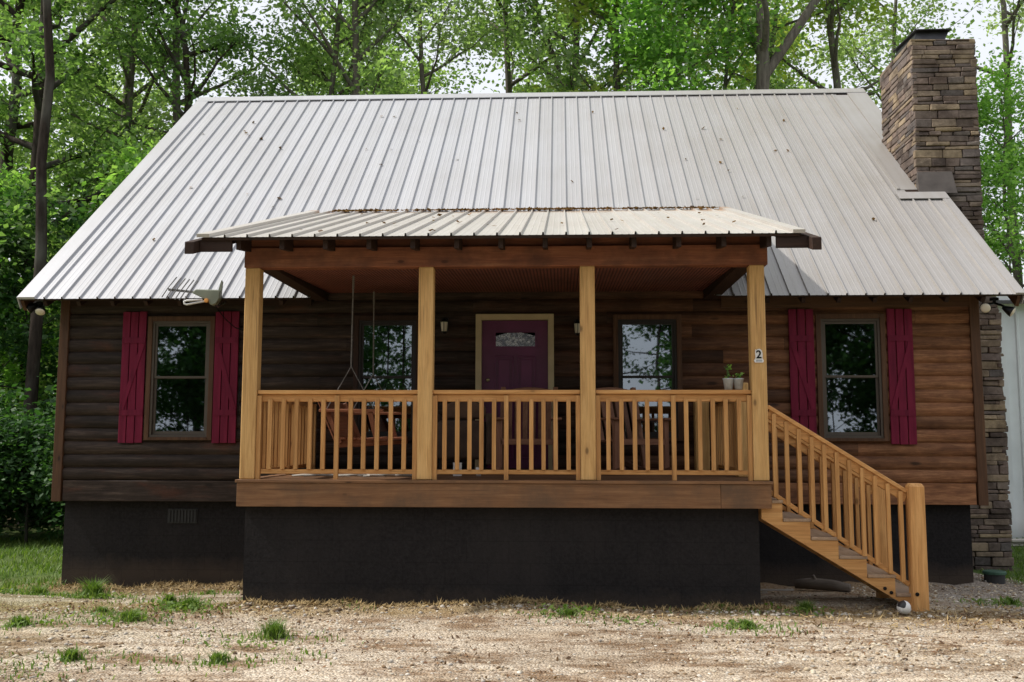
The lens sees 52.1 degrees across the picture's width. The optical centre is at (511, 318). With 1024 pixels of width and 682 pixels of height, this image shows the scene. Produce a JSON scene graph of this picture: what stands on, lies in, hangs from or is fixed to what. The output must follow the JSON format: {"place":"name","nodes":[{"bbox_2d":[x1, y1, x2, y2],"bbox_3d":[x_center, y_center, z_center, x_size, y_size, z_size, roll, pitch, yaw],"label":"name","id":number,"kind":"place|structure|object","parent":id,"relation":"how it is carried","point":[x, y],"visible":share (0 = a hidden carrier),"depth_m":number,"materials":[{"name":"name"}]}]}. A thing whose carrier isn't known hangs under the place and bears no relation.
{"place":"outdoors","nodes":[
{"label":"outdoors","id":0,"kind":"place"},
{"bbox_2d":[0,535,65,593],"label":"lawn grass","id":1,"kind":"structure","parent":0,"point":[16,548],"depth_m":14.77,"materials":[{"name":"green plant"}]},
{"bbox_2d":[437,402,491,469],"bbox_3d":[-0.541,1.289,11.559,0.670,0.830,0.460,0,-7,3],"label":"chair","id":2,"kind":"object","parent":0,"point":[463,435],"visible":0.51,"depth_m":11.34,"materials":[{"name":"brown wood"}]},
{"bbox_2d":[0,511,1023,681],"bbox_3d":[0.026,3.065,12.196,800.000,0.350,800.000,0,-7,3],"label":"ground","id":3,"kind":"structure","parent":0,"point":[542,635],"depth_m":7.99,"materials":[{"name":"beige soil"}]},
{"bbox_2d":[0,286,13,395],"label":"sapling","id":4,"kind":"object","parent":3,"relation":"on","point":[2,287],"visible":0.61,"depth_m":23.07,"materials":[{"name":"green plant"}]},
{"bbox_2d":[0,412,24,534],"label":"shrub","id":5,"kind":"object","parent":3,"relation":"on","point":[9,471],"visible":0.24,"depth_m":17.63,"materials":[{"name":"green plant"}]},
{"bbox_2d":[6,612,37,627],"bbox_3d":[-4.101,2.505,8.734,0.254,0.105,0.300,-4,-8,32],"label":"grass tuft","id":6,"kind":"object","parent":3,"relation":"on","point":[17,618],"visible":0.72,"depth_m":8.70,"materials":[{"name":"green plant"}]},
{"bbox_2d":[0,376,44,527],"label":"shrub","id":7,"kind":"object","parent":3,"relation":"on","point":[9,395],"visible":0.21,"depth_m":19.54,"materials":[{"name":"green plant"}]},
{"bbox_2d":[0,162,60,434],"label":"sapling","id":8,"kind":"object","parent":3,"relation":"on","point":[9,372],"visible":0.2,"depth_m":25.74,"materials":[{"name":"green plant"}]},
{"bbox_2d":[0,403,64,543],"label":"shrub","id":9,"kind":"object","parent":3,"relation":"on","point":[20,431],"visible":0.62,"depth_m":17.80,"materials":[{"name":"green plant"}]},
{"bbox_2d":[0,374,64,538],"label":"shrub","id":10,"kind":"object","parent":3,"relation":"on","point":[53,402],"visible":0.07,"depth_m":18.39,"materials":[{"name":"green plant"}]},
{"bbox_2d":[17,0,54,523],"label":"bare trunk tree","id":11,"kind":"object","parent":3,"relation":"on","point":[34,349],"visible":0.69,"depth_m":22.25,"materials":[{"name":"brown plant"}]},
{"bbox_2d":[11,430,64,541],"bbox_3d":[-6.993,2.814,17.701,2.736,2.076,2.432,-3,-7,27],"label":"shrub","id":12,"kind":"object","parent":3,"relation":"on","point":[45,480],"visible":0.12,"depth_m":17.36,"materials":[{"name":"green plant"}]},
{"bbox_2d":[25,585,53,594],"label":"grass tuft","id":13,"kind":"object","parent":3,"relation":"on","point":[40,590],"visible":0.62,"depth_m":11.23,"materials":[{"name":"green plant"}]},
{"bbox_2d":[0,181,87,441],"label":"sapling","id":14,"kind":"object","parent":3,"relation":"on","point":[21,337],"visible":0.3,"depth_m":23.83,"materials":[{"name":"green plant"}]},
{"bbox_2d":[46,305,60,409],"bbox_3d":[-7.846,1.827,21.423,3.032,4.906,3.226,5,-8,-35],"label":"sapling","id":15,"kind":"object","parent":3,"relation":"on","point":[52,384],"depth_m":21.01,"materials":[{"name":"green plant"}]},
{"bbox_2d":[3,198,104,467],"bbox_3d":[-9.465,0.718,24.366,5.108,7.768,4.800,-4,-8,35],"label":"sapling","id":16,"kind":"object","parent":3,"relation":"on","point":[52,369],"visible":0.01,"depth_m":24.27,"materials":[{"name":"green plant"}]},
{"bbox_2d":[52,646,89,664],"bbox_3d":[-3.116,2.354,7.390,0.254,0.105,0.300,0,-7,2],"label":"grass tuft","id":17,"kind":"object","parent":3,"relation":"on","point":[70,655],"visible":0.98,"depth_m":7.36,"materials":[{"name":"green plant"}]},
{"bbox_2d":[0,0,152,402],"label":"hardwood tree","id":18,"kind":"object","parent":3,"relation":"on","point":[36,75],"visible":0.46,"depth_m":26.93,"materials":[{"name":"green plant"}]},
{"bbox_2d":[0,0,155,365],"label":"hardwood tree","id":19,"kind":"object","parent":3,"relation":"on","point":[11,112],"visible":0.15,"depth_m":30.24,"materials":[{"name":"green plant"}]},
{"bbox_2d":[71,576,116,598],"bbox_3d":[-4.275,2.741,10.716,0.548,0.230,0.630,4,-8,-30],"label":"grass tuft","id":20,"kind":"object","parent":3,"relation":"on","point":[92,588],"visible":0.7,"depth_m":10.66,"materials":[{"name":"green plant"}]},
{"bbox_2d":[88,605,113,614],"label":"grass tuft","id":21,"kind":"object","parent":3,"relation":"on","point":[100,609],"visible":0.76,"depth_m":9.34,"materials":[{"name":"green plant"}]},
{"bbox_2d":[46,126,158,264],"bbox_3d":[-8.695,0.008,25.410,4.916,9.400,4.962,-2,-7,19],"label":"sapling","id":22,"kind":"object","parent":3,"relation":"on","point":[135,159],"visible":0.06,"depth_m":25.32,"materials":[{"name":"green plant"}]},
{"bbox_2d":[0,0,252,213],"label":"hardwood tree","id":23,"kind":"object","parent":3,"relation":"on","point":[60,156],"visible":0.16,"depth_m":30.25,"materials":[{"name":"green plant"}]},
{"bbox_2d":[113,607,147,623],"bbox_3d":[-3.252,2.512,8.925,0.322,0.118,0.312,-3,-7,27],"label":"grass tuft","id":24,"kind":"object","parent":3,"relation":"on","point":[130,614],"visible":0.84,"depth_m":8.91,"materials":[{"name":"green plant"}]},
{"bbox_2d":[7,0,282,182],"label":"hardwood tree","id":25,"kind":"object","parent":3,"relation":"on","point":[130,79],"visible":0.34,"depth_m":29.82,"materials":[{"name":"green plant"}]},
{"bbox_2d":[6,0,294,333],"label":"hardwood tree","id":26,"kind":"object","parent":3,"relation":"on","point":[220,45],"visible":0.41,"depth_m":27.35,"materials":[{"name":"green plant"}]},
{"bbox_2d":[159,592,179,602],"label":"grass tuft","id":27,"kind":"object","parent":3,"relation":"on","point":[170,597],"visible":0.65,"depth_m":10.01,"materials":[{"name":"green plant"}]},
{"bbox_2d":[16,0,325,189],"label":"hardwood tree","id":28,"kind":"object","parent":3,"relation":"on","point":[152,128],"visible":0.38,"depth_m":29.78,"materials":[{"name":"green plant"}]},
{"bbox_2d":[172,594,208,608],"bbox_3d":[-2.944,2.589,9.607,0.355,0.130,0.343,0,-7,2],"label":"grass tuft","id":29,"kind":"object","parent":3,"relation":"on","point":[191,599],"visible":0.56,"depth_m":9.60,"materials":[{"name":"green plant"}]},
{"bbox_2d":[198,649,236,665],"bbox_3d":[-2.054,2.359,7.326,0.275,0.096,0.232,2,-7,-20],"label":"grass tuft","id":30,"kind":"object","parent":3,"relation":"on","point":[215,658],"visible":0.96,"depth_m":7.31,"materials":[{"name":"green plant"}]},
{"bbox_2d":[247,616,296,641],"bbox_3d":[-1.883,2.441,8.284,0.405,0.170,0.466,-6,-9,40],"label":"grass tuft","id":31,"kind":"object","parent":3,"relation":"on","point":[274,630],"visible":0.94,"depth_m":8.25,"materials":[{"name":"green plant"}]},
{"bbox_2d":[210,0,429,96],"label":"hardwood tree","id":32,"kind":"object","parent":3,"relation":"on","point":[328,63],"visible":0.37,"depth_m":29.35,"materials":[{"name":"green plant"}]},
{"bbox_2d":[184,0,470,95],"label":"hardwood tree","id":33,"kind":"object","parent":3,"relation":"on","point":[356,84],"visible":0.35,"depth_m":28.00,"materials":[{"name":"green plant"}]},
{"bbox_2d":[204,0,457,96],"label":"hardwood tree","id":34,"kind":"object","parent":3,"relation":"on","point":[293,70],"visible":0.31,"depth_m":30.82,"materials":[{"name":"green plant"}]},
{"bbox_2d":[260,0,499,95],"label":"hardwood tree","id":35,"kind":"object","parent":3,"relation":"on","point":[438,81],"visible":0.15,"depth_m":34.35,"materials":[{"name":"green plant"}]},
{"bbox_2d":[342,0,541,94],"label":"hardwood tree","id":36,"kind":"object","parent":3,"relation":"on","point":[421,38],"visible":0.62,"depth_m":29.05,"materials":[{"name":"green plant"}]},
{"bbox_2d":[0,0,1023,444],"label":"distant woods","id":37,"kind":"object","parent":3,"relation":"on","point":[26,134],"visible":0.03,"depth_m":37.46,"materials":[{"name":"green plant"}]},
{"bbox_2d":[0,588,1023,681],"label":"stray grass","id":38,"kind":"structure","parent":3,"relation":"on","point":[64,594],"depth_m":8.72,"materials":[{"name":"green plant"}]},
{"bbox_2d":[0,587,1023,651],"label":"ground weeds","id":39,"kind":"object","parent":3,"relation":"on","point":[191,606],"visible":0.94,"depth_m":9.26,"materials":[{"name":"green plant"}]},
{"bbox_2d":[17,28,1023,611],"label":"log cabin","id":40,"kind":"object","parent":3,"relation":"on","point":[855,428],"visible":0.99,"depth_m":12.41,"materials":[{"name":"brown wood"}]},
{"bbox_2d":[27,301,45,315],"bbox_3d":[-5.648,-0.125,12.481,0.307,0.183,0.185,-3,-7,26],"label":"floodlight","id":41,"kind":"object","parent":40,"relation":"attached to","point":[38,307],"visible":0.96,"depth_m":12.45,"materials":[{"name":"black metal"}]},
{"bbox_2d":[143,316,215,439],"bbox_3d":[-3.995,0.713,12.651,0.823,1.489,0.126,0,-7,3],"label":"window","id":42,"kind":"structure","parent":40,"relation":"in","point":[180,349],"depth_m":12.65,"materials":[{"name":"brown wood"}]},
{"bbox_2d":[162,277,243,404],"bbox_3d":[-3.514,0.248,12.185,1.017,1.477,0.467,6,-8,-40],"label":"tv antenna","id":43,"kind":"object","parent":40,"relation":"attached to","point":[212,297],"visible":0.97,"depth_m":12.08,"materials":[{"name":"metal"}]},
{"bbox_2d":[292,474,411,476],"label":"driftwood sticks","id":44,"kind":"object","parent":40,"relation":"on","point":[369,475],"visible":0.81,"depth_m":10.29,"materials":[{"name":"wood"}]},
{"bbox_2d":[318,275,407,447],"bbox_3d":[-1.587,0.502,11.406,0.773,1.780,1.320,0,-7,3],"label":"porch swing","id":45,"kind":"object","parent":40,"relation":"hanging from","point":[343,425],"visible":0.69,"depth_m":10.88,"materials":[{"name":"brown wood"}]},
{"bbox_2d":[353,315,417,439],"bbox_3d":[-1.491,0.704,12.534,0.807,1.489,0.126,0,-7,3],"label":"window","id":46,"kind":"structure","parent":40,"relation":"in","point":[395,336],"depth_m":12.54,"materials":[{"name":"plastic"}]},
{"bbox_2d":[440,317,448,333],"bbox_3d":[-0.804,0.080,12.469,0.104,0.202,0.142,0,-7,3],"label":"wall lantern","id":47,"kind":"object","parent":40,"relation":"attached to","point":[444,321],"depth_m":12.42,"materials":[{"name":"beige glass"}]},
{"bbox_2d":[453,463,461,475],"bbox_3d":[-0.564,1.556,10.835,0.094,0.136,0.104,0,-7,-3],"label":"white box","id":48,"kind":"object","parent":40,"relation":"on","point":[460,466],"visible":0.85,"depth_m":10.79,"materials":[{"name":"plastic"}]},
{"bbox_2d":[129,108,874,239],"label":"roof leaves","id":49,"kind":"object","parent":40,"relation":"on","point":[520,209],"visible":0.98,"depth_m":13.98,"materials":[{"name":"brown plant"}]},
{"bbox_2d":[482,320,547,467],"bbox_3d":[0.034,0.901,12.456,0.783,1.770,0.054,0,-7,3],"label":"door","id":50,"kind":"structure","parent":40,"relation":"in","point":[513,359],"depth_m":12.48,"materials":[{"name":"paint"}]},
{"bbox_2d":[496,387,561,469],"bbox_3d":[0.183,1.224,11.644,0.740,0.970,1.111,0,-7,3],"label":"rocking chair","id":51,"kind":"object","parent":40,"relation":"on","point":[500,441],"visible":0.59,"depth_m":11.80,"materials":[{"name":"brown wood"}]},
{"bbox_2d":[573,319,579,335],"bbox_3d":[0.776,0.099,12.393,0.104,0.202,0.142,0,-7,3],"label":"wall lantern","id":52,"kind":"object","parent":40,"relation":"attached to","point":[576,323],"depth_m":12.34,"materials":[{"name":"beige glass"}]},
{"bbox_2d":[580,387,671,469],"bbox_3d":[1.253,1.224,11.635,0.740,0.970,1.111,3,-7,-21],"label":"rocking chair","id":53,"kind":"object","parent":40,"relation":"on","point":[614,420],"visible":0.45,"depth_m":11.56,"materials":[{"name":"brown wood"}]},
{"bbox_2d":[613,314,683,440],"bbox_3d":[1.602,0.692,12.390,0.807,1.489,0.126,0,-7,3],"label":"window","id":54,"kind":"structure","parent":40,"relation":"in","point":[647,348],"depth_m":12.40,"materials":[{"name":"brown wood"}]},
{"bbox_2d":[722,364,733,389],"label":"potted plant","id":55,"kind":"object","parent":40,"relation":"on","point":[728,382],"visible":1,"depth_m":9.86,"materials":[{"name":"ceramic"}]},
{"bbox_2d":[733,372,743,389],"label":"potted plant","id":56,"kind":"object","parent":40,"relation":"on","point":[738,380],"visible":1,"depth_m":9.86,"materials":[{"name":"ceramic"}]},
{"bbox_2d":[754,349,763,362],"bbox_3d":[2.310,0.344,9.808,0.090,0.128,0.013,0,-7,3],"label":"house number sign","id":57,"kind":"object","parent":40,"relation":"attached to","point":[758,356],"visible":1,"depth_m":9.80,"materials":[{"name":"white plastic"}]},
{"bbox_2d":[815,313,889,440],"bbox_3d":[3.970,0.683,12.279,0.801,1.489,0.126,0,-7,3],"label":"window","id":58,"kind":"structure","parent":40,"relation":"in","point":[852,389],"depth_m":12.27,"materials":[{"name":"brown wood"}]},
{"bbox_2d":[980,297,1015,316],"bbox_3d":[5.533,-0.137,11.980,0.402,0.238,0.217,0,-7,3],"label":"floodlight","id":59,"kind":"object","parent":40,"relation":"attached to","point":[1009,311],"visible":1,"depth_m":11.92,"materials":[{"name":"black metal"}]},
{"bbox_2d":[25,578,1023,630],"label":"straw","id":60,"kind":"object","parent":3,"relation":"on","point":[501,600],"visible":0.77,"depth_m":9.59,"materials":[{"name":"beige plant"}]},
{"bbox_2d":[209,601,905,623],"bbox_3d":[0.357,2.617,9.357,6.280,0.121,0.700,0,-7,3],"label":"rubble","id":61,"kind":"object","parent":3,"relation":"on","point":[519,605],"visible":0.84,"depth_m":9.38,"materials":[{"name":"grey stone"}]},
{"bbox_2d":[446,0,679,92],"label":"hardwood tree","id":62,"kind":"object","parent":3,"relation":"on","point":[509,83],"visible":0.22,"depth_m":34.25,"materials":[{"name":"green plant"}]},
{"bbox_2d":[559,607,578,615],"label":"grass tuft","id":63,"kind":"object","parent":3,"relation":"on","point":[568,612],"visible":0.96,"depth_m":9.17,"materials":[{"name":"green plant"}]},
{"bbox_2d":[449,0,705,92],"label":"hardwood tree","id":64,"kind":"object","parent":3,"relation":"on","point":[541,59],"visible":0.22,"depth_m":31.33,"materials":[{"name":"green plant"}]},
{"bbox_2d":[481,0,713,91],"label":"hardwood tree","id":65,"kind":"object","parent":3,"relation":"on","point":[548,29],"visible":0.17,"depth_m":30.18,"materials":[{"name":"green plant"}]},
{"bbox_2d":[499,0,753,91],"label":"hardwood tree","id":66,"kind":"object","parent":3,"relation":"on","point":[589,61],"visible":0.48,"depth_m":27.80,"materials":[{"name":"green plant"}]},
{"bbox_2d":[522,0,754,92],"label":"hardwood tree","id":67,"kind":"object","parent":3,"relation":"on","point":[567,10],"visible":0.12,"depth_m":28.78,"materials":[{"name":"green plant"}]},
{"bbox_2d":[561,0,800,91],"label":"hardwood tree","id":68,"kind":"object","parent":3,"relation":"on","point":[646,39],"visible":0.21,"depth_m":26.61,"materials":[{"name":"green plant"}]},
{"bbox_2d":[581,0,827,91],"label":"hardwood tree","id":69,"kind":"object","parent":3,"relation":"on","point":[726,81],"visible":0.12,"depth_m":29.05,"materials":[{"name":"green plant"}]},
{"bbox_2d":[731,617,757,629],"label":"grass tuft","id":70,"kind":"object","parent":3,"relation":"on","point":[746,622],"visible":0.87,"depth_m":8.66,"materials":[{"name":"green plant"}]},
{"bbox_2d":[761,589,793,593],"bbox_3d":[2.696,2.881,11.084,0.560,0.045,0.041,0,-7,0],"label":"pale board","id":71,"kind":"object","parent":3,"relation":"on","point":[764,591],"visible":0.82,"depth_m":11.07,"materials":[{"name":"grey wood"}]},
{"bbox_2d":[682,0,915,107],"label":"hardwood tree","id":72,"kind":"object","parent":3,"relation":"on","point":[874,6],"visible":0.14,"depth_m":31.07,"materials":[{"name":"green plant"}]},
{"bbox_2d":[790,599,819,612],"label":"grass tuft","id":73,"kind":"object","parent":3,"relation":"on","point":[805,605],"visible":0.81,"depth_m":9.47,"materials":[{"name":"green plant"}]},
{"bbox_2d":[794,574,850,591],"bbox_3d":[3.349,2.844,11.311,0.589,0.167,0.136,-3,-7,27],"label":"fallen log","id":74,"kind":"object","parent":3,"relation":"on","point":[814,583],"visible":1,"depth_m":11.27,"materials":[{"name":"wood"}]},
{"bbox_2d":[677,0,996,92],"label":"hardwood tree","id":75,"kind":"object","parent":3,"relation":"on","point":[764,71],"visible":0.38,"depth_m":27.04,"materials":[{"name":"green plant"}]},
{"bbox_2d":[723,0,1005,105],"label":"hardwood tree","id":76,"kind":"object","parent":3,"relation":"on","point":[832,34],"visible":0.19,"depth_m":30.19,"materials":[{"name":"green plant"}]},
{"bbox_2d":[785,0,994,106],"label":"hardwood tree","id":77,"kind":"object","parent":3,"relation":"on","point":[924,8],"visible":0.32,"depth_m":32.77,"materials":[{"name":"green plant"}]},
{"bbox_2d":[897,600,910,614],"bbox_3d":[3.495,2.573,9.348,0.124,0.127,0.122,0,-7,3],"label":"toy ball","id":78,"kind":"object","parent":3,"relation":"on","point":[903,607],"visible":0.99,"depth_m":9.31,"materials":[{"name":"white plastic"}]},
{"bbox_2d":[798,0,1023,288],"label":"hardwood tree","id":79,"kind":"object","parent":3,"relation":"on","point":[1013,18],"visible":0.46,"depth_m":34.32,"materials":[{"name":"green plant"}]},
{"bbox_2d":[982,569,1006,583],"bbox_3d":[5.634,3.041,12.237,0.260,0.202,0.260,0,-7,3],"label":"cleanout pipe","id":80,"kind":"object","parent":3,"relation":"on","point":[994,576],"visible":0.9,"depth_m":12.15,"materials":[{"name":"green plastic"}]},
{"bbox_2d":[976,42,1023,287],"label":"hardwood tree","id":81,"kind":"object","parent":3,"relation":"on","point":[1000,172],"visible":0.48,"depth_m":27.62,"materials":[{"name":"green plant"}]},
{"bbox_2d":[994,596,1023,605],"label":"grass tuft","id":82,"kind":"object","parent":3,"relation":"on","point":[1011,600],"visible":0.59,"depth_m":10.07,"materials":[{"name":"green plant"}]},
{"bbox_2d":[996,288,1023,538],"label":"metal shed","id":83,"kind":"structure","parent":3,"relation":"on","point":[1012,346],"depth_m":17.99,"materials":[{"name":"white metal"}]},
{"bbox_2d":[1005,128,1023,281],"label":"hardwood tree","id":84,"kind":"object","parent":3,"relation":"on","point":[1018,237],"visible":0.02,"depth_m":31.47,"materials":[{"name":"green plant"}]},
{"bbox_2d":[1011,539,1023,545],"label":"board pile","id":85,"kind":"object","parent":3,"relation":"on","point":[1017,542],"visible":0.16,"depth_m":16.64,"materials":[{"name":"grey wood"}]},
{"bbox_2d":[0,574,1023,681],"bbox_3d":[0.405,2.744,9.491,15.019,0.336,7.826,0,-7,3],"label":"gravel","id":86,"kind":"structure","parent":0,"point":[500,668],"depth_m":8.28,"materials":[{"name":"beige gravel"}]},
{"bbox_2d":[0,0,1023,411],"label":"sky","id":87,"kind":"structure","parent":0,"point":[978,32],"materials":[{"name":"white"}]},
{"bbox_2d":[977,537,1023,583],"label":"yard grass","id":88,"kind":"structure","parent":0,"point":[1016,553],"depth_m":14.06,"materials":[{"name":"green plant"}]}
]}

